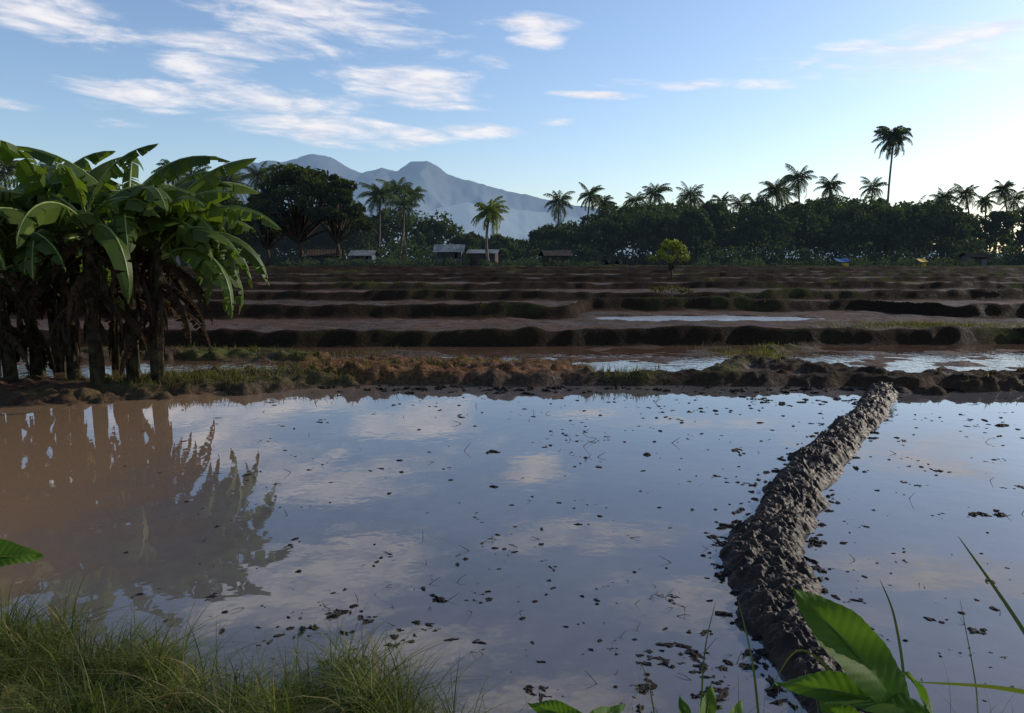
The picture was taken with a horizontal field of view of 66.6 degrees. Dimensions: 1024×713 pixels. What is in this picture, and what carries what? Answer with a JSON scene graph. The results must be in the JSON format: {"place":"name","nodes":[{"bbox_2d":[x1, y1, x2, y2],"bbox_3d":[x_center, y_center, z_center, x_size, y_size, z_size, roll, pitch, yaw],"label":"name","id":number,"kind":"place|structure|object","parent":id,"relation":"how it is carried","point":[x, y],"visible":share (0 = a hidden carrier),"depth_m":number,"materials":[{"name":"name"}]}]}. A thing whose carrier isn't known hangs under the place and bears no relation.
{"place":"outdoors","nodes":[
{"label":"outdoors","id":0,"kind":"place"},
{"bbox_2d":[0,385,1023,712],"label":"paddy water","id":1,"kind":"structure","parent":0,"point":[90,493],"depth_m":7.00,"materials":[{"name":"brown liquid"}]},
{"bbox_2d":[61,399,1023,707],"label":"rice straw","id":2,"kind":"object","parent":1,"relation":"on","point":[533,537],"visible":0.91,"depth_m":5.80,"materials":[{"name":"brown plant"}]},
{"bbox_2d":[0,258,1023,712],"bbox_3d":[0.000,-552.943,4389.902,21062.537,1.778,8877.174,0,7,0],"label":"ground","id":3,"kind":"structure","parent":0,"point":[518,306],"depth_m":23.37,"materials":[{"name":"brown soil"}]},
{"bbox_2d":[0,160,18,190],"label":"coconut palm","id":4,"kind":"object","parent":3,"relation":"on","point":[9,170],"visible":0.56,"depth_m":78.18,"materials":[{"name":"green plant"}]},
{"bbox_2d":[0,539,42,566],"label":"broad leaf plant","id":5,"kind":"object","parent":3,"relation":"on","point":[12,553],"visible":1,"depth_m":1.71,"materials":[{"name":"green plant"}]},
{"bbox_2d":[0,190,56,312],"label":"banana plant","id":6,"kind":"object","parent":3,"relation":"on","point":[4,197],"visible":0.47,"depth_m":13.10,"materials":[{"name":"green plant"}]},
{"bbox_2d":[0,181,59,370],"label":"banana plant","id":7,"kind":"object","parent":3,"relation":"on","point":[50,262],"visible":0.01,"depth_m":15.49,"materials":[{"name":"green plant"}]},
{"bbox_2d":[0,182,82,382],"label":"banana plant","id":8,"kind":"object","parent":3,"relation":"on","point":[9,341],"visible":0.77,"depth_m":13.66,"materials":[{"name":"green plant"}]},
{"bbox_2d":[1,151,122,371],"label":"banana plant","id":9,"kind":"object","parent":3,"relation":"on","point":[83,164],"visible":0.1,"depth_m":15.66,"materials":[{"name":"green plant"}]},
{"bbox_2d":[0,203,124,377],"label":"banana plant","id":10,"kind":"object","parent":3,"relation":"on","point":[34,333],"visible":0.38,"depth_m":14.29,"materials":[{"name":"green plant"}]},
{"bbox_2d":[0,140,149,379],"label":"banana plant","id":11,"kind":"object","parent":3,"relation":"on","point":[25,168],"visible":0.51,"depth_m":13.69,"materials":[{"name":"green plant"}]},
{"bbox_2d":[0,143,180,386],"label":"banana plant","id":12,"kind":"object","parent":3,"relation":"on","point":[115,250],"visible":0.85,"depth_m":13.41,"materials":[{"name":"green plant"}]},
{"bbox_2d":[17,146,238,381],"bbox_3d":[-6.890,-1.687,14.444,4.064,4.269,2.857,3,8,20],"label":"banana plant","id":13,"kind":"object","parent":3,"relation":"on","point":[159,199],"visible":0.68,"depth_m":13.80,"materials":[{"name":"green plant"}]},
{"bbox_2d":[77,156,217,369],"bbox_3d":[-7.998,-1.936,16.179,3.367,4.541,3.157,4,8,26],"label":"banana plant","id":14,"kind":"object","parent":3,"relation":"on","point":[116,352],"visible":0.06,"depth_m":16.12,"materials":[{"name":"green plant"}]},
{"bbox_2d":[150,159,185,264],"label":"coconut palm","id":15,"kind":"object","parent":3,"relation":"on","point":[180,177],"visible":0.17,"depth_m":81.91,"materials":[{"name":"green plant"}]},
{"bbox_2d":[62,158,280,381],"bbox_3d":[-5.913,-1.548,13.872,3.001,4.068,2.850,7,10,43],"label":"banana plant","id":16,"kind":"object","parent":3,"relation":"on","point":[201,188],"visible":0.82,"depth_m":13.90,"materials":[{"name":"green plant"}]},
{"bbox_2d":[112,171,259,332],"bbox_3d":[-6.601,-1.609,15.290,2.946,4.006,2.958,0,7,0],"label":"banana plant","id":17,"kind":"object","parent":3,"relation":"on","point":[191,179],"visible":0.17,"depth_m":15.28,"materials":[{"name":"green plant"}]},
{"bbox_2d":[176,164,211,265],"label":"coconut palm","id":18,"kind":"object","parent":3,"relation":"on","point":[205,168],"visible":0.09,"depth_m":87.82,"materials":[{"name":"green plant"}]},
{"bbox_2d":[219,162,254,257],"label":"coconut palm","id":19,"kind":"object","parent":3,"relation":"on","point":[236,179],"visible":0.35,"depth_m":97.89,"materials":[{"name":"green plant"}]},
{"bbox_2d":[219,196,258,259],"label":"broadleaf tree","id":20,"kind":"object","parent":3,"relation":"on","point":[247,236],"visible":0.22,"depth_m":96.45,"materials":[{"name":"green plant"}]},
{"bbox_2d":[239,161,270,195],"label":"coconut palm","id":21,"kind":"object","parent":3,"relation":"on","point":[259,175],"visible":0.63,"depth_m":109.07,"materials":[{"name":"green plant"}]},
{"bbox_2d":[234,162,373,264],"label":"rain tree","id":22,"kind":"object","parent":3,"relation":"on","point":[334,207],"visible":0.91,"depth_m":91.01,"materials":[{"name":"green plant"}]},
{"bbox_2d":[309,256,336,262],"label":"walls","id":23,"kind":"structure","parent":3,"relation":"on","point":[318,258],"depth_m":91.67,"materials":[{"name":"brown wood"}]},
{"bbox_2d":[319,256,325,265],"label":"door","id":24,"kind":"structure","parent":23,"relation":"attached to","point":[321,258],"depth_m":91.73,"materials":[{"name":"brown wood"}]},
{"bbox_2d":[311,256,336,258],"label":"windows","id":25,"kind":"structure","parent":23,"relation":"attached to","point":[314,257],"depth_m":91.59,"materials":[{"name":"black glass"}]},
{"bbox_2d":[306,249,342,255],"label":"roof","id":26,"kind":"structure","parent":23,"relation":"on","point":[320,252],"depth_m":92.19,"materials":[{"name":"metal"}]},
{"bbox_2d":[351,254,375,263],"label":"walls","id":27,"kind":"structure","parent":3,"relation":"on","point":[373,257],"depth_m":92.78,"materials":[{"name":"white paint"}]},
{"bbox_2d":[347,250,379,255],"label":"roof","id":28,"kind":"structure","parent":27,"relation":"on","point":[363,252],"depth_m":93.36,"materials":[{"name":"grey metal"}]},
{"bbox_2d":[357,181,396,256],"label":"coconut palm","id":29,"kind":"object","parent":3,"relation":"on","point":[379,192],"visible":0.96,"depth_m":105.81,"materials":[{"name":"green plant"}]},
{"bbox_2d":[375,177,416,252],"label":"coconut palm","id":30,"kind":"object","parent":3,"relation":"on","point":[399,189],"visible":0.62,"depth_m":109.56,"materials":[{"name":"green plant"}]},
{"bbox_2d":[384,193,420,259],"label":"coconut palm","id":31,"kind":"object","parent":3,"relation":"on","point":[404,202],"visible":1,"depth_m":103.09,"materials":[{"name":"green plant"}]},
{"bbox_2d":[399,185,426,252],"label":"coconut palm","id":32,"kind":"object","parent":3,"relation":"on","point":[417,190],"visible":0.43,"depth_m":113.89,"materials":[{"name":"green plant"}]},
{"bbox_2d":[437,252,462,264],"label":"walls","id":33,"kind":"structure","parent":3,"relation":"on","point":[461,259],"depth_m":88.82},
{"bbox_2d":[443,252,449,265],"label":"door","id":34,"kind":"structure","parent":33,"relation":"attached to","point":[446,254],"depth_m":88.72,"materials":[{"name":"brown wood"}]},
{"bbox_2d":[433,244,465,251],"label":"roof","id":35,"kind":"structure","parent":33,"relation":"on","point":[449,248],"depth_m":89.33,"materials":[{"name":"grey metal"}]},
{"bbox_2d":[438,253,460,258],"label":"windows","id":36,"kind":"structure","parent":33,"relation":"attached to","point":[453,255],"depth_m":88.72,"materials":[{"name":"black glass"}]},
{"bbox_2d":[469,253,497,265],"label":"walls","id":37,"kind":"structure","parent":3,"relation":"on","point":[472,261],"depth_m":89.92,"materials":[{"name":"brown wood"}]},
{"bbox_2d":[477,254,483,264],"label":"door","id":38,"kind":"structure","parent":37,"relation":"attached to","point":[480,256],"depth_m":89.78,"materials":[{"name":"brown wood"}]},
{"bbox_2d":[471,255,494,257],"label":"windows","id":39,"kind":"structure","parent":37,"relation":"attached to","point":[475,256],"depth_m":89.70,"materials":[{"name":"black glass"}]},
{"bbox_2d":[466,249,501,252],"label":"roof","id":40,"kind":"structure","parent":37,"relation":"on","point":[483,251],"depth_m":90.33,"materials":[{"name":"grey metal"}]},
{"bbox_2d":[471,196,509,265],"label":"coconut palm","id":41,"kind":"object","parent":3,"relation":"on","point":[493,210],"visible":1,"depth_m":84.47,"materials":[{"name":"green plant"}]},
{"bbox_2d":[0,543,1021,712],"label":"bank grass","id":42,"kind":"structure","parent":3,"relation":"on","point":[19,656],"depth_m":4.17,"materials":[{"name":"green plant"}]},
{"bbox_2d":[20,267,1022,393],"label":"bund grass","id":43,"kind":"structure","parent":3,"relation":"on","point":[174,375],"depth_m":15.57,"materials":[{"name":"green plant"}]},
{"bbox_2d":[51,187,1023,265],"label":"distant tree line","id":44,"kind":"object","parent":3,"relation":"on","point":[720,232],"visible":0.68,"depth_m":102.56,"materials":[{"name":"green plant"}]},
{"bbox_2d":[542,254,569,265],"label":"walls","id":45,"kind":"structure","parent":3,"relation":"on","point":[545,259],"depth_m":91.02,"materials":[{"name":"brown wood"}]},
{"bbox_2d":[539,250,573,255],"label":"roof","id":46,"kind":"structure","parent":45,"relation":"on","point":[556,252],"depth_m":91.36,"materials":[{"name":"metal"}]},
{"bbox_2d":[553,256,559,265],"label":"door","id":47,"kind":"structure","parent":45,"relation":"attached to","point":[557,258],"depth_m":90.85,"materials":[{"name":"brown wood"}]},
{"bbox_2d":[543,190,574,244],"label":"coconut palm","id":48,"kind":"object","parent":3,"relation":"on","point":[559,206],"visible":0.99,"depth_m":115.70,"materials":[{"name":"green plant"}]},
{"bbox_2d":[104,384,1023,712],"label":"mud clods","id":49,"kind":"object","parent":3,"relation":"on","point":[644,688],"visible":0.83,"depth_m":5.96,"materials":[{"name":"brown soil"}]},
{"bbox_2d":[577,182,604,222],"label":"coconut palm","id":50,"kind":"object","parent":3,"relation":"on","point":[591,196],"visible":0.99,"depth_m":119.56,"materials":[{"name":"green plant"}]},
{"bbox_2d":[592,195,616,213],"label":"coconut palm","id":51,"kind":"object","parent":3,"relation":"on","point":[604,202],"visible":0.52,"depth_m":125.52,"materials":[{"name":"green plant"}]},
{"bbox_2d":[281,255,979,266],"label":"hedge","id":52,"kind":"object","parent":3,"relation":"on","point":[421,262],"visible":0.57,"depth_m":85.55,"materials":[{"name":"green plant"}]},
{"bbox_2d":[623,192,646,209],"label":"coconut palm","id":53,"kind":"object","parent":3,"relation":"on","point":[635,199],"visible":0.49,"depth_m":132.32,"materials":[{"name":"green plant"}]},
{"bbox_2d":[527,684,742,712],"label":"broad leaf plant","id":54,"kind":"object","parent":3,"relation":"on","point":[709,703],"visible":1,"depth_m":2.06,"materials":[{"name":"green plant"}]},
{"bbox_2d":[632,197,669,214],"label":"coconut palm","id":55,"kind":"object","parent":3,"relation":"on","point":[647,206],"visible":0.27,"depth_m":109.98,"materials":[{"name":"green plant"}]},
{"bbox_2d":[642,183,672,207],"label":"coconut palm","id":56,"kind":"object","parent":3,"relation":"on","point":[654,191],"visible":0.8,"depth_m":121.19,"materials":[{"name":"green plant"}]},
{"bbox_2d":[645,238,690,276],"bbox_3d":[9.937,-5.953,48.450,2.787,2.785,2.089,-3,8,-22],"label":"sapling tree","id":57,"kind":"object","parent":3,"relation":"on","point":[677,247],"visible":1,"depth_m":48.31,"materials":[{"name":"green plant"}]},
{"bbox_2d":[650,285,692,292],"bbox_3d":[7.022,-2.919,34.239,1.937,0.465,0.927,1,7,11],"label":"shrub","id":58,"kind":"object","parent":3,"relation":"on","point":[685,290],"visible":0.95,"depth_m":34.21,"materials":[{"name":"green plant"}]},
{"bbox_2d":[676,181,704,208],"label":"coconut palm","id":59,"kind":"object","parent":3,"relation":"on","point":[691,193],"visible":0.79,"depth_m":127.37,"materials":[{"name":"green plant"}]},
{"bbox_2d":[710,191,734,208],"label":"coconut palm","id":60,"kind":"object","parent":3,"relation":"on","point":[725,199],"visible":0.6,"depth_m":125.64,"materials":[{"name":"green plant"}]},
{"bbox_2d":[727,193,751,211],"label":"coconut palm","id":61,"kind":"object","parent":3,"relation":"on","point":[737,203],"visible":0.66,"depth_m":129.58,"materials":[{"name":"green plant"}]},
{"bbox_2d":[744,194,766,207],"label":"coconut palm","id":62,"kind":"object","parent":3,"relation":"on","point":[753,202],"visible":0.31,"depth_m":135.22,"materials":[{"name":"green plant"}]},
{"bbox_2d":[758,178,790,209],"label":"coconut palm","id":63,"kind":"object","parent":3,"relation":"on","point":[773,191],"visible":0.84,"depth_m":125.27,"materials":[{"name":"green plant"}]},
{"bbox_2d":[766,182,794,214],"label":"coconut palm","id":64,"kind":"object","parent":3,"relation":"on","point":[788,197],"visible":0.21,"depth_m":136.87,"materials":[{"name":"green plant"}]},
{"bbox_2d":[778,163,817,211],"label":"coconut palm","id":65,"kind":"object","parent":3,"relation":"on","point":[791,177],"visible":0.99,"depth_m":115.37,"materials":[{"name":"green plant"}]},
{"bbox_2d":[718,381,898,712],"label":"mud bund","id":66,"kind":"structure","parent":3,"relation":"on","point":[767,568],"depth_m":6.30,"materials":[{"name":"brown soil"}]},
{"bbox_2d":[813,173,845,255],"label":"coconut palm","id":67,"kind":"object","parent":3,"relation":"on","point":[832,186],"visible":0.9,"depth_m":121.24,"materials":[{"name":"green plant"}]},
{"bbox_2d":[640,536,1023,712],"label":"reed grass","id":68,"kind":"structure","parent":3,"relation":"on","point":[1021,627],"depth_m":2.20,"materials":[{"name":"green plant"}]},
{"bbox_2d":[834,258,849,265],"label":"tarp shelter","id":69,"kind":"object","parent":3,"relation":"on","point":[846,260],"visible":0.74,"depth_m":82.75,"materials":[{"name":"blue fabric"}]},
{"bbox_2d":[837,195,865,204],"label":"coconut palm","id":70,"kind":"object","parent":3,"relation":"on","point":[839,196],"visible":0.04,"depth_m":128.01,"materials":[{"name":"green plant"}]},
{"bbox_2d":[776,587,933,712],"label":"broad leaf plant","id":71,"kind":"object","parent":3,"relation":"on","point":[857,649],"visible":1,"depth_m":1.61,"materials":[{"name":"green plant"}]},
{"bbox_2d":[859,176,887,259],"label":"coconut palm","id":72,"kind":"object","parent":3,"relation":"on","point":[872,189],"visible":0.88,"depth_m":127.31,"materials":[{"name":"green plant"}]},
{"bbox_2d":[871,125,913,256],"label":"coconut palm","id":73,"kind":"object","parent":3,"relation":"on","point":[893,137],"visible":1,"depth_m":101.00,"materials":[{"name":"green plant"}]},
{"bbox_2d":[916,258,928,266],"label":"tarp shelter","id":74,"kind":"object","parent":3,"relation":"on","point":[923,260],"visible":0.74,"depth_m":82.78,"materials":[{"name":"yellow fabric"}]},
{"bbox_2d":[929,187,960,257],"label":"coconut palm","id":75,"kind":"object","parent":3,"relation":"on","point":[948,196],"visible":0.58,"depth_m":125.04,"materials":[{"name":"green plant"}]},
{"bbox_2d":[951,183,980,214],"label":"coconut palm","id":76,"kind":"object","parent":3,"relation":"on","point":[967,193],"visible":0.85,"depth_m":127.33,"materials":[{"name":"green plant"}]},
{"bbox_2d":[957,253,991,265],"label":"field hut","id":77,"kind":"object","parent":3,"relation":"on","point":[981,259],"visible":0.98,"depth_m":90.36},
{"bbox_2d":[974,257,981,265],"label":"door","id":78,"kind":"structure","parent":77,"relation":"in","point":[978,259],"depth_m":90.28,"materials":[{"name":"brown wood"}]},
{"bbox_2d":[974,190,998,253],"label":"coconut palm","id":79,"kind":"object","parent":3,"relation":"on","point":[984,202],"visible":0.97,"depth_m":133.45,"materials":[{"name":"green plant"}]},
{"bbox_2d":[990,180,1017,263],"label":"coconut palm","id":80,"kind":"object","parent":3,"relation":"on","point":[1004,189],"visible":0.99,"depth_m":125.36,"materials":[{"name":"green plant"}]},
{"bbox_2d":[996,190,1023,233],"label":"coconut palm","id":81,"kind":"object","parent":3,"relation":"on","point":[1016,202],"visible":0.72,"depth_m":129.22,"materials":[{"name":"green plant"}]},
{"bbox_2d":[0,344,1023,378],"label":"paddy water","id":82,"kind":"structure","parent":0,"point":[999,362],"depth_m":18.31,"materials":[{"name":"liquid"}]},
{"bbox_2d":[0,0,1023,252],"label":"sky","id":83,"kind":"structure","parent":0,"point":[536,98],"materials":[{"name":"blue"}]},
{"bbox_2d":[259,202,938,257],"bbox_3d":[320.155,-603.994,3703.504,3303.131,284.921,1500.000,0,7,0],"label":"hill","id":84,"kind":"structure","parent":0,"point":[518,224],"depth_m":3734.57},
{"bbox_2d":[183,301,1019,304],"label":"paddy water","id":85,"kind":"structure","parent":0,"point":[408,302],"depth_m":31.42,"materials":[{"name":"brown liquid"}]},
{"bbox_2d":[219,154,1001,255],"bbox_3d":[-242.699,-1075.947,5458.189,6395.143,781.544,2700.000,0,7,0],"label":"mountain","id":86,"kind":"structure","parent":0,"point":[441,187],"depth_m":5664.39,"materials":[{"name":"blue stone"}]},
{"bbox_2d":[324,289,931,292],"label":"paddy water","id":87,"kind":"structure","parent":0,"point":[701,291],"depth_m":39.51,"materials":[{"name":"liquid"}]},
{"bbox_2d":[597,315,824,320],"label":"paddy water","id":88,"kind":"structure","parent":0,"point":[687,318],"depth_m":26.82,"materials":[{"name":"liquid"}]}
]}

